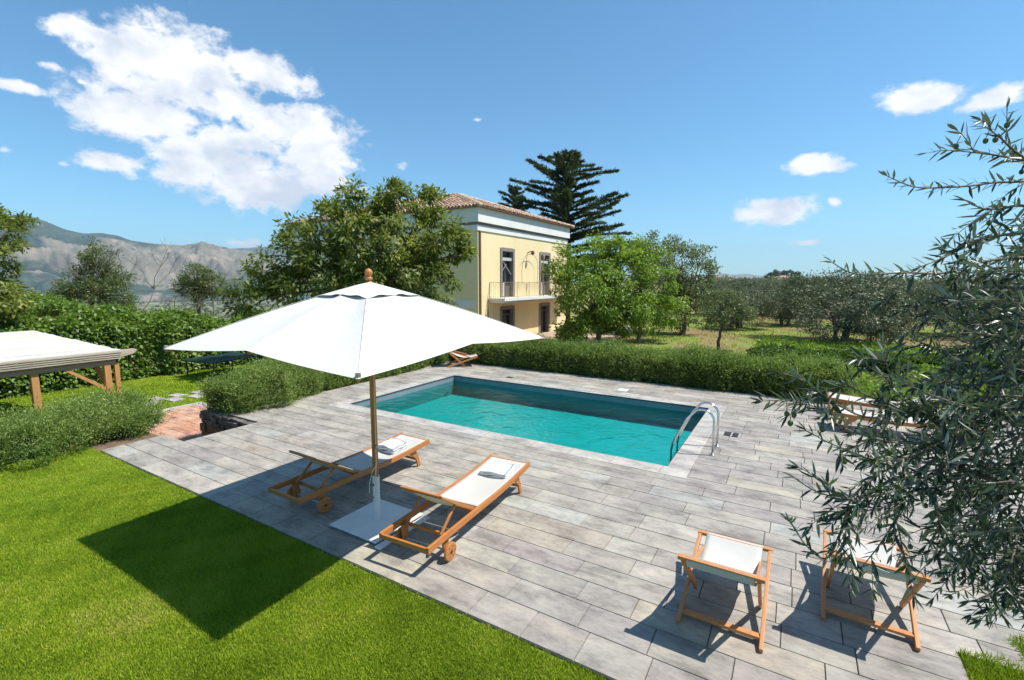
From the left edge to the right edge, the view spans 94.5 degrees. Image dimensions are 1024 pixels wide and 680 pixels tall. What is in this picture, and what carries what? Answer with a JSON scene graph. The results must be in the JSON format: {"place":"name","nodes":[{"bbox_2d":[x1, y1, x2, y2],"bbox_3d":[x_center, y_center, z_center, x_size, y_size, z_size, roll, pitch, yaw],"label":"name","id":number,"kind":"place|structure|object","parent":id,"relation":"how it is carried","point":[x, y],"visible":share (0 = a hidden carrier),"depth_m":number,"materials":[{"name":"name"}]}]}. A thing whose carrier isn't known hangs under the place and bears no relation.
{"place":"outdoors","nodes":[
{"label":"outdoors","id":0,"kind":"place"},
{"bbox_2d":[0,360,276,417],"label":"lawn","id":1,"kind":"structure","parent":0,"point":[155,390],"depth_m":17.10,"materials":[{"name":"green plant"}]},
{"bbox_2d":[0,330,136,410],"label":"pergola","id":2,"kind":"object","parent":1,"relation":"on","point":[21,347],"visible":0.91,"depth_m":11.48,"materials":[{"name":"white fabric"}]},
{"bbox_2d":[147,397,165,400],"bbox_3d":[-11.856,1.970,15.762,0.520,0.050,0.360,4,8,26],"label":"stepping stone","id":3,"kind":"object","parent":1,"relation":"on","point":[157,398],"visible":0.3,"depth_m":15.75,"materials":[{"name":"grey stone"}]},
{"bbox_2d":[164,397,182,401],"bbox_3d":[-11.194,1.980,15.691,0.520,0.050,0.360,4,8,26],"label":"stepping stone","id":4,"kind":"object","parent":1,"relation":"on","point":[175,399],"visible":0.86,"depth_m":15.62,"materials":[{"name":"grey stone"}]},
{"bbox_2d":[145,405,206,440],"bbox_3d":[-8.671,2.334,12.546,4.600,0.016,2.696,4,8,31],"label":"terracotta landing","id":5,"kind":"object","parent":1,"relation":"on","point":[184,424],"visible":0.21,"depth_m":12.83,"materials":[{"name":"orange tile"}]},
{"bbox_2d":[167,393,187,396],"bbox_3d":[-11.493,1.909,16.264,0.520,0.050,0.360,3,8,21],"label":"stepping stone","id":6,"kind":"object","parent":1,"relation":"on","point":[176,395],"visible":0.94,"depth_m":16.18,"materials":[{"name":"grey stone"}]},
{"bbox_2d":[153,402,209,412],"bbox_3d":[-8.723,2.308,12.751,4.900,0.016,2.996,4,8,31],"label":"terracotta border","id":7,"kind":"object","parent":1,"relation":"on","point":[186,405],"visible":0.27,"depth_m":14.79,"materials":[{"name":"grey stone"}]},
{"bbox_2d":[186,394,202,398],"bbox_3d":[-10.771,1.922,16.157,0.520,0.050,0.360,3,8,22],"label":"stepping stone","id":8,"kind":"object","parent":1,"relation":"on","point":[195,396],"visible":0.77,"depth_m":16.03,"materials":[{"name":"grey stone"}]},
{"bbox_2d":[180,352,261,377],"bbox_3d":[-12.184,1.091,19.993,1.900,0.745,2.300,3,8,22],"label":"garden table","id":9,"kind":"object","parent":1,"relation":"on","point":[221,358],"visible":0.82,"depth_m":19.59,"materials":[{"name":"blue paint"}]},
{"bbox_2d":[214,173,477,318],"bbox_3d":[-6.242,-2.400,19.483,8.307,8.564,7.800,4,8,31],"label":"walnut tree","id":10,"kind":"object","parent":1,"relation":"on","point":[427,265],"visible":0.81,"depth_m":18.52,"materials":[{"name":"green plant"}]},
{"bbox_2d":[0,215,294,302],"bbox_3d":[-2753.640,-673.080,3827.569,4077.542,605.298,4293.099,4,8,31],"label":"mountain","id":11,"kind":"structure","parent":0,"point":[51,254],"depth_m":3030.38,"materials":[{"name":"grey stone"}]},
{"bbox_2d":[231,246,292,260],"bbox_3d":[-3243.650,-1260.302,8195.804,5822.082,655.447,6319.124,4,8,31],"label":"mountain","id":12,"kind":"structure","parent":0,"point":[251,250],"depth_m":7516.36,"materials":[{"name":"grey stone"}]},
{"bbox_2d":[0,446,610,679],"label":"lawn","id":13,"kind":"structure","parent":0,"point":[241,591],"depth_m":4.52,"materials":[{"name":"green plant"}]},
{"bbox_2d":[0,373,174,474],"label":"rosemary bush","id":14,"kind":"object","parent":13,"relation":"on","point":[55,429],"visible":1,"depth_m":8.65,"materials":[{"name":"green plant"}]},
{"bbox_2d":[0,282,1023,415],"bbox_3d":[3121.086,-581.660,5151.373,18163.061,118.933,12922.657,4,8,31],"label":"ground","id":15,"kind":"structure","parent":0,"point":[731,342],"depth_m":35.58,"materials":[{"name":"green plant"}]},
{"bbox_2d":[0,203,40,323],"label":"walnut tree","id":16,"kind":"object","parent":15,"relation":"on","point":[12,305],"visible":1,"depth_m":16.39,"materials":[{"name":"green plant"}]},
{"bbox_2d":[20,289,93,318],"bbox_3d":[-23.530,-0.479,23.598,5.810,4.522,3.163,0,7,1],"label":"shrub","id":17,"kind":"object","parent":15,"relation":"on","point":[46,305],"visible":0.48,"depth_m":23.07,"materials":[{"name":"green plant"}]},
{"bbox_2d":[0,301,173,398],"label":"leafy hedge","id":18,"kind":"object","parent":15,"relation":"on","point":[114,330],"visible":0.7,"depth_m":18.10,"materials":[{"name":"green plant"}]},
{"bbox_2d":[42,236,141,309],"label":"locust tree","id":19,"kind":"object","parent":15,"relation":"on","point":[90,291],"visible":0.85,"depth_m":41.55,"materials":[{"name":"green plant"}]},
{"bbox_2d":[89,432,157,451],"bbox_3d":[-7.921,2.668,9.449,1.898,1.565,0.963,4,8,31],"label":"planting bed","id":20,"kind":"object","parent":15,"relation":"on","point":[109,444],"visible":0.07,"depth_m":9.02,"materials":[{"name":"soil"}]},
{"bbox_2d":[67,239,186,354],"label":"bare tree","id":21,"kind":"object","parent":15,"relation":"on","point":[135,265],"visible":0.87,"depth_m":43.63,"materials":[{"name":"brown plant"}]},
{"bbox_2d":[83,300,218,322],"bbox_3d":[-20.065,-0.598,26.054,7.417,3.281,3.793,1,7,8],"label":"shrub","id":22,"kind":"object","parent":15,"relation":"on","point":[167,312],"visible":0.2,"depth_m":25.72,"materials":[{"name":"green plant"}]},
{"bbox_2d":[54,300,291,354],"bbox_3d":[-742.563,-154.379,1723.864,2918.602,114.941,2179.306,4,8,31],"label":"valley trees","id":23,"kind":"object","parent":15,"relation":"on","point":[207,311],"visible":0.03,"depth_m":1805.57,"materials":[{"name":"green plant"}]},
{"bbox_2d":[159,289,205,310],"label":"bare tree","id":24,"kind":"object","parent":15,"relation":"on","point":[204,300],"visible":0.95,"depth_m":45.48,"materials":[{"name":"grey plant"}]},
{"bbox_2d":[167,261,231,314],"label":"locust tree","id":25,"kind":"object","parent":15,"relation":"on","point":[200,286],"visible":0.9,"depth_m":54.51,"materials":[{"name":"green plant"}]},
{"bbox_2d":[146,306,272,375],"bbox_3d":[-11.208,-0.565,26.300,2.539,3.003,15.276,4,8,31],"label":"leafy hedge","id":26,"kind":"object","parent":15,"relation":"on","point":[185,326],"visible":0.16,"depth_m":20.73,"materials":[{"name":"green plant"}]},
{"bbox_2d":[143,300,276,320],"bbox_3d":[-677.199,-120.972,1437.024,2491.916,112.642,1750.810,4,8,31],"label":"valley woodland","id":27,"kind":"object","parent":15,"relation":"on","point":[262,304],"visible":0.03,"depth_m":1684.23,"materials":[{"name":"green plant"}]},
{"bbox_2d":[199,408,254,435],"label":"stone wall","id":28,"kind":"structure","parent":15,"relation":"on","point":[214,422],"depth_m":10.86,"materials":[{"name":"grey stone"}]},
{"bbox_2d":[195,355,326,415],"bbox_3d":[-6.093,1.019,12.060,2.838,1.516,3.416,4,8,31],"label":"rosemary bush","id":29,"kind":"object","parent":28,"relation":"on","point":[269,382],"visible":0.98,"depth_m":11.26,"materials":[{"name":"green plant"}]},
{"bbox_2d":[216,283,239,313],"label":"bare tree","id":30,"kind":"object","parent":15,"relation":"on","point":[226,300],"visible":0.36,"depth_m":49.23,"materials":[{"name":"grey plant"}]},
{"bbox_2d":[282,193,574,333],"bbox_3d":[-6.136,-6.058,38.188,19.540,10.921,13.788,4,8,31],"label":"villa","id":31,"kind":"object","parent":15,"relation":"on","point":[500,279],"visible":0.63,"depth_m":31.61,"materials":[{"name":"yellow paint"}]},
{"bbox_2d":[503,251,509,296],"bbox_3d":[-0.495,-4.366,31.488,0.060,2.980,1.350,4,8,31],"label":"balcony door","id":32,"kind":"structure","parent":31,"relation":"in","point":[506,275],"depth_m":31.76,"materials":[{"name":"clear glass"}]},
{"bbox_2d":[541,255,546,294],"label":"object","id":33,"kind":"structure","parent":31,"relation":"in","point":[541,255],"depth_m":36.42,"materials":[{"name":"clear glass"}]},
{"bbox_2d":[497,183,533,212],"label":"cedar tree","id":34,"kind":"object","parent":15,"relation":"on","point":[513,191],"visible":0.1,"depth_m":49.66,"materials":[{"name":"green plant"}]},
{"bbox_2d":[101,368,1019,679],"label":"deck foundation","id":35,"kind":"object","parent":15,"relation":"on","point":[479,620],"visible":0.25,"depth_m":4.65,"materials":[{"name":"grey concrete"}]},
{"bbox_2d":[396,394,691,465],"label":"pool floor","id":36,"kind":"structure","parent":35,"relation":"in","point":[590,436],"depth_m":11.83,"materials":[{"name":"teal tile"}]},
{"bbox_2d":[352,376,706,429],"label":"pool wall","id":37,"kind":"structure","parent":36,"relation":"on","point":[609,406],"depth_m":13.16,"materials":[{"name":"tile"}]},
{"bbox_2d":[328,372,726,478],"bbox_3d":[0.340,1.622,11.485,8.375,0.052,4.906,4,8,31],"label":"pool coping","id":38,"kind":"object","parent":37,"relation":"on","point":[646,466],"visible":0.85,"depth_m":9.58,"materials":[{"name":"grey stone"}]},
{"bbox_2d":[351,376,708,465],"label":"pool edge trim","id":39,"kind":"structure","parent":37,"relation":"on","point":[549,388],"depth_m":12.78,"materials":[{"name":"stone"}]},
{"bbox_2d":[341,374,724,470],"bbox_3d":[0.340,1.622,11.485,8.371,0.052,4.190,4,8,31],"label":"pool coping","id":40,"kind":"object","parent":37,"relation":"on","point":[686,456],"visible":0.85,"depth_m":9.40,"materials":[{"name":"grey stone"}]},
{"bbox_2d":[101,361,1023,679],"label":"pool deck","id":41,"kind":"structure","parent":35,"relation":"on","point":[555,551],"depth_m":5.67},
{"bbox_2d":[268,433,429,512],"bbox_3d":[-2.283,1.775,7.026,0.734,0.743,2.390,4,8,32],"label":"sun lounger","id":42,"kind":"object","parent":41,"relation":"on","point":[361,461],"visible":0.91,"depth_m":6.62,"materials":[{"name":"wood"}]},
{"bbox_2d":[378,438,406,454],"bbox_3d":[-1.919,1.706,7.594,0.390,0.150,0.287,5,15,37],"label":"folded towel","id":43,"kind":"object","parent":42,"relation":"on","point":[392,446],"visible":0.99,"depth_m":7.52,"materials":[{"name":"white fabric"}]},
{"bbox_2d":[163,268,543,549],"bbox_3d":[-1.690,0.720,5.760,3.083,3.149,3.083,4,8,31],"label":"patio umbrella","id":44,"kind":"object","parent":41,"relation":"on","point":[367,328],"visible":0.99,"depth_m":4.90,"materials":[{"name":"white fabric"}]},
{"bbox_2d":[379,454,529,561],"bbox_3d":[-0.584,1.907,5.974,0.734,0.743,2.390,4,8,27],"label":"sun lounger","id":45,"kind":"object","parent":41,"relation":"on","point":[473,487],"visible":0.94,"depth_m":5.70,"materials":[{"name":"white fabric"}]},
{"bbox_2d":[478,461,513,478],"bbox_3d":[-0.223,1.829,6.661,0.416,0.108,0.300,3,15,23],"label":"folded towel","id":46,"kind":"object","parent":45,"relation":"on","point":[497,469],"visible":1,"depth_m":6.59,"materials":[{"name":"white fabric"}]},
{"bbox_2d":[447,350,477,367],"bbox_3d":[-1.862,0.561,16.928,1.222,0.742,0.690,-1,7,-9],"label":"deck chair","id":47,"kind":"object","parent":41,"relation":"on","point":[454,355],"visible":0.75,"depth_m":16.71,"materials":[{"name":"brown wood"}]},
{"bbox_2d":[668,402,719,461],"bbox_3d":[3.322,1.843,8.621,0.785,1.387,0.610,4,8,31],"label":"pool ladder","id":48,"kind":"object","parent":41,"relation":"on","point":[682,427],"visible":0.77,"depth_m":8.58,"materials":[{"name":"silver metal"}]},
{"bbox_2d":[676,529,772,652],"bbox_3d":[1.974,2.123,4.353,0.690,0.742,1.222,4,8,31],"label":"deck chair","id":49,"kind":"object","parent":41,"relation":"on","point":[738,560],"visible":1,"depth_m":4.38,"materials":[{"name":"white fabric"}]},
{"bbox_2d":[821,529,930,651],"bbox_3d":[3.285,2.122,4.369,0.690,0.742,1.221,5,8,33],"label":"deck chair","id":50,"kind":"object","parent":41,"relation":"on","point":[862,550],"visible":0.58,"depth_m":4.19,"materials":[{"name":"white fabric"}]},
{"bbox_2d":[827,392,941,411],"bbox_3d":[8.370,1.362,10.439,2.390,0.743,0.734,4,8,31],"label":"sun lounger","id":51,"kind":"object","parent":41,"relation":"on","point":[843,399],"visible":0.18,"depth_m":10.66,"materials":[{"name":"fabric"}]},
{"bbox_2d":[828,403,988,446],"bbox_3d":[7.677,1.503,9.296,2.390,0.743,0.734,4,8,28],"label":"sun lounger","id":52,"kind":"object","parent":41,"relation":"on","point":[851,416],"visible":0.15,"depth_m":9.43,"materials":[{"name":"wood"}]},
{"bbox_2d":[508,148,631,320],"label":"cedar tree","id":53,"kind":"object","parent":15,"relation":"on","point":[563,195],"visible":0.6,"depth_m":44.15,"materials":[{"name":"green plant"}]},
{"bbox_2d":[539,230,662,342],"bbox_3d":[5.432,-3.033,28.955,7.550,7.518,5.950,0,7,1],"label":"young walnut tree","id":54,"kind":"object","parent":15,"relation":"on","point":[605,311],"visible":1,"depth_m":28.34,"materials":[{"name":"green plant"}]},
{"bbox_2d":[214,359,1003,421],"bbox_3d":[1.904,2.435,11.406,16.700,1.565,9.350,4,8,31],"label":"planting bed","id":55,"kind":"object","parent":15,"relation":"on","point":[566,373],"visible":0.02,"depth_m":13.92,"materials":[{"name":"soil"}]},
{"bbox_2d":[313,353,448,394],"bbox_3d":[-4.401,0.810,15.275,1.803,1.056,6.465,4,8,31],"label":"rosemary hedge","id":56,"kind":"object","parent":55,"relation":"on","point":[331,381],"visible":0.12,"depth_m":14.63,"materials":[{"name":"green plant"}]},
{"bbox_2d":[442,331,862,403],"bbox_3d":[3.062,0.606,15.207,13.485,1.684,1.959,4,8,31],"label":"rosemary hedge","id":57,"kind":"object","parent":55,"relation":"on","point":[692,366],"visible":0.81,"depth_m":13.87,"materials":[{"name":"green plant"}]},
{"bbox_2d":[619,233,692,342],"bbox_3d":[9.150,-3.280,30.938,4.839,7.465,4.262,1,7,5],"label":"young walnut tree","id":58,"kind":"object","parent":15,"relation":"on","point":[671,303],"visible":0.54,"depth_m":30.38,"materials":[{"name":"green plant"}]},
{"bbox_2d":[619,229,723,335],"bbox_3d":[11.374,-4.229,35.856,6.475,8.116,7.617,-7,10,-43],"label":"walnut tree","id":59,"kind":"object","parent":15,"relation":"on","point":[685,290],"visible":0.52,"depth_m":34.69,"materials":[{"name":"green plant"}]},
{"bbox_2d":[681,282,736,310],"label":"olive tree","id":60,"kind":"object","parent":15,"relation":"on","point":[716,287],"visible":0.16,"depth_m":55.56,"materials":[{"name":"green plant"}]},
{"bbox_2d":[690,286,759,351],"bbox_3d":[11.908,-1.006,26.660,3.470,4.075,3.189,4,8,31],"label":"orchard tree","id":61,"kind":"object","parent":15,"relation":"on","point":[722,319],"visible":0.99,"depth_m":26.45,"materials":[{"name":"green plant"}]},
{"bbox_2d":[710,277,741,289],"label":"olive tree","id":62,"kind":"object","parent":15,"relation":"on","point":[723,281],"visible":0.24,"depth_m":95.94,"materials":[{"name":"green plant"}]},
{"bbox_2d":[725,280,758,289],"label":"olive tree","id":63,"kind":"object","parent":15,"relation":"on","point":[730,286],"visible":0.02,"depth_m":75.83,"materials":[{"name":"green plant"}]},
{"bbox_2d":[734,277,751,282],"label":"olive tree","id":64,"kind":"object","parent":15,"relation":"on","point":[743,279],"visible":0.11,"depth_m":121.56,"materials":[{"name":"green plant"}]},
{"bbox_2d":[708,287,787,328],"bbox_3d":[19.248,-2.520,39.683,6.182,3.800,5.820,-4,8,-30],"label":"olive tree","id":65,"kind":"object","parent":15,"relation":"on","point":[767,296],"visible":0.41,"depth_m":38.59,"materials":[{"name":"green plant"}]},
{"bbox_2d":[731,277,772,298],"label":"olive tree","id":66,"kind":"object","parent":15,"relation":"on","point":[752,283],"visible":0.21,"depth_m":63.07,"materials":[{"name":"green plant"}]},
{"bbox_2d":[737,282,785,314],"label":"olive tree","id":67,"kind":"object","parent":15,"relation":"on","point":[773,288],"visible":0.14,"depth_m":55.07,"materials":[{"name":"green plant"}]},
{"bbox_2d":[757,278,778,283],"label":"olive tree","id":68,"kind":"object","parent":15,"relation":"on","point":[764,280],"visible":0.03,"depth_m":107.27,"materials":[{"name":"green plant"}]},
{"bbox_2d":[764,272,774,278],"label":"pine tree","id":69,"kind":"object","parent":15,"relation":"on","point":[767,275],"visible":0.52,"depth_m":557.13,"materials":[{"name":"green plant"}]},
{"bbox_2d":[771,269,781,276],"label":"pine tree","id":70,"kind":"object","parent":15,"relation":"on","point":[774,272],"visible":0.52,"depth_m":535.53,"materials":[{"name":"green plant"}]},
{"bbox_2d":[552,312,1022,383],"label":"weeds","id":71,"kind":"object","parent":15,"relation":"on","point":[781,332],"visible":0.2,"depth_m":34.85,"materials":[{"name":"green plant"}]},
{"bbox_2d":[757,285,827,325],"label":"olive tree","id":72,"kind":"object","parent":15,"relation":"on","point":[781,318],"visible":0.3,"depth_m":41.89,"materials":[{"name":"green plant"}]},
{"bbox_2d":[775,275,817,289],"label":"olive tree","id":73,"kind":"object","parent":15,"relation":"on","point":[790,279],"visible":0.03,"depth_m":66.23,"materials":[{"name":"green plant"}]},
{"bbox_2d":[677,278,935,287],"bbox_3d":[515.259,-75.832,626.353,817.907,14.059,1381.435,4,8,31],"label":"distant orchard","id":74,"kind":"object","parent":15,"relation":"on","point":[771,279],"visible":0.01,"depth_m":195.86,"materials":[{"name":"green plant"}]},
{"bbox_2d":[789,284,846,316],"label":"olive tree","id":75,"kind":"object","parent":15,"relation":"on","point":[827,309],"visible":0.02,"depth_m":50.84,"materials":[{"name":"green plant"}]},
{"bbox_2d":[746,343,912,375],"bbox_3d":[14.469,0.873,22.088,6.620,1.227,2.647,4,8,31],"label":"crop row","id":76,"kind":"object","parent":15,"relation":"on","point":[844,354],"visible":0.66,"depth_m":21.45,"materials":[{"name":"green plant"}]},
{"bbox_2d":[654,272,1019,287],"bbox_3d":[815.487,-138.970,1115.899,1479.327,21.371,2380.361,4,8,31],"label":"distant woodland","id":77,"kind":"object","parent":15,"relation":"on","point":[772,278],"visible":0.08,"depth_m":242.34,"materials":[{"name":"green plant"}]},
{"bbox_2d":[824,275,876,315],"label":"olive tree","id":78,"kind":"object","parent":15,"relation":"on","point":[846,287],"visible":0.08,"depth_m":52.52,"materials":[{"name":"green plant"}]},
{"bbox_2d":[768,268,934,344],"bbox_3d":[21.761,-2.113,30.976,8.785,5.400,8.271,2,7,13],"label":"olive tree","id":79,"kind":"object","parent":15,"relation":"on","point":[850,312],"visible":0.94,"depth_m":29.99,"materials":[{"name":"green plant"}]},
{"bbox_2d":[752,335,1023,414],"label":"weeds","id":80,"kind":"object","parent":15,"relation":"on","point":[866,385],"visible":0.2,"depth_m":24.59,"materials":[{"name":"green plant"}]},
{"bbox_2d":[864,276,927,295],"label":"olive tree","id":81,"kind":"object","parent":15,"relation":"on","point":[903,284],"visible":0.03,"depth_m":54.67,"materials":[{"name":"green plant"}]},
{"bbox_2d":[862,281,952,331],"bbox_3d":[29.634,-2.288,35.939,7.019,4.363,6.218,-7,10,-43],"label":"olive tree","id":82,"kind":"object","parent":15,"relation":"on","point":[912,291],"visible":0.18,"depth_m":35.11,"materials":[{"name":"green plant"}]},
{"bbox_2d":[860,348,1019,371],"bbox_3d":[19.623,1.043,21.751,7.093,0.941,2.169,4,8,31],"label":"crop row","id":83,"kind":"object","parent":15,"relation":"on","point":[918,358],"visible":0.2,"depth_m":21.50,"materials":[{"name":"green plant"}]},
{"bbox_2d":[914,275,975,311],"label":"olive tree","id":84,"kind":"object","parent":15,"relation":"on","point":[941,280],"visible":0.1,"depth_m":56.21,"materials":[{"name":"green plant"}]},
{"bbox_2d":[915,279,1023,335],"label":"olive tree","id":85,"kind":"object","parent":15,"relation":"on","point":[974,310],"visible":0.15,"depth_m":33.34,"materials":[{"name":"green plant"}]},
{"bbox_2d":[0,0,1023,283],"label":"sky","id":86,"kind":"structure","parent":0,"point":[759,132],"materials":[{"name":"blue"}]},
{"bbox_2d":[378,381,701,450],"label":"pool water","id":87,"kind":"structure","parent":0,"point":[513,406],"depth_m":12.37,"materials":[{"name":"teal liquid"}]},
{"bbox_2d":[537,325,637,346],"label":"courtyard","id":88,"kind":"structure","parent":0,"point":[589,335],"depth_m":34.37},
{"bbox_2d":[600,273,841,281],"bbox_3d":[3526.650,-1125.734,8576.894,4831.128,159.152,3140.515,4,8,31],"label":"distant hills","id":89,"kind":"structure","parent":0,"point":[750,276],"depth_m":8253.93,"materials":[{"name":"green plant"}]},
{"bbox_2d":[749,95,1023,630],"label":"olive tree","id":90,"kind":"object","parent":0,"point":[998,487],"visible":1,"depth_m":1.49,"materials":[{"name":"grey plant"}]},
{"bbox_2d":[954,632,1023,679],"bbox_3d":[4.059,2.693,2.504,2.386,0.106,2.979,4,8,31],"label":"grass","id":91,"kind":"structure","parent":0,"point":[973,666],"depth_m":3.71,"materials":[{"name":"green plant"}]},
{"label":"utility pole","id":92,"kind":"object","parent":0,"visible":0},
{"bbox_2d":[39,291,269,300],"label":"overhead cable","id":93,"kind":"object","parent":92,"relation":"attached to","point":[158,295],"visible":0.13,"depth_m":73.12,"materials":[{"name":"metal"}]}
]}

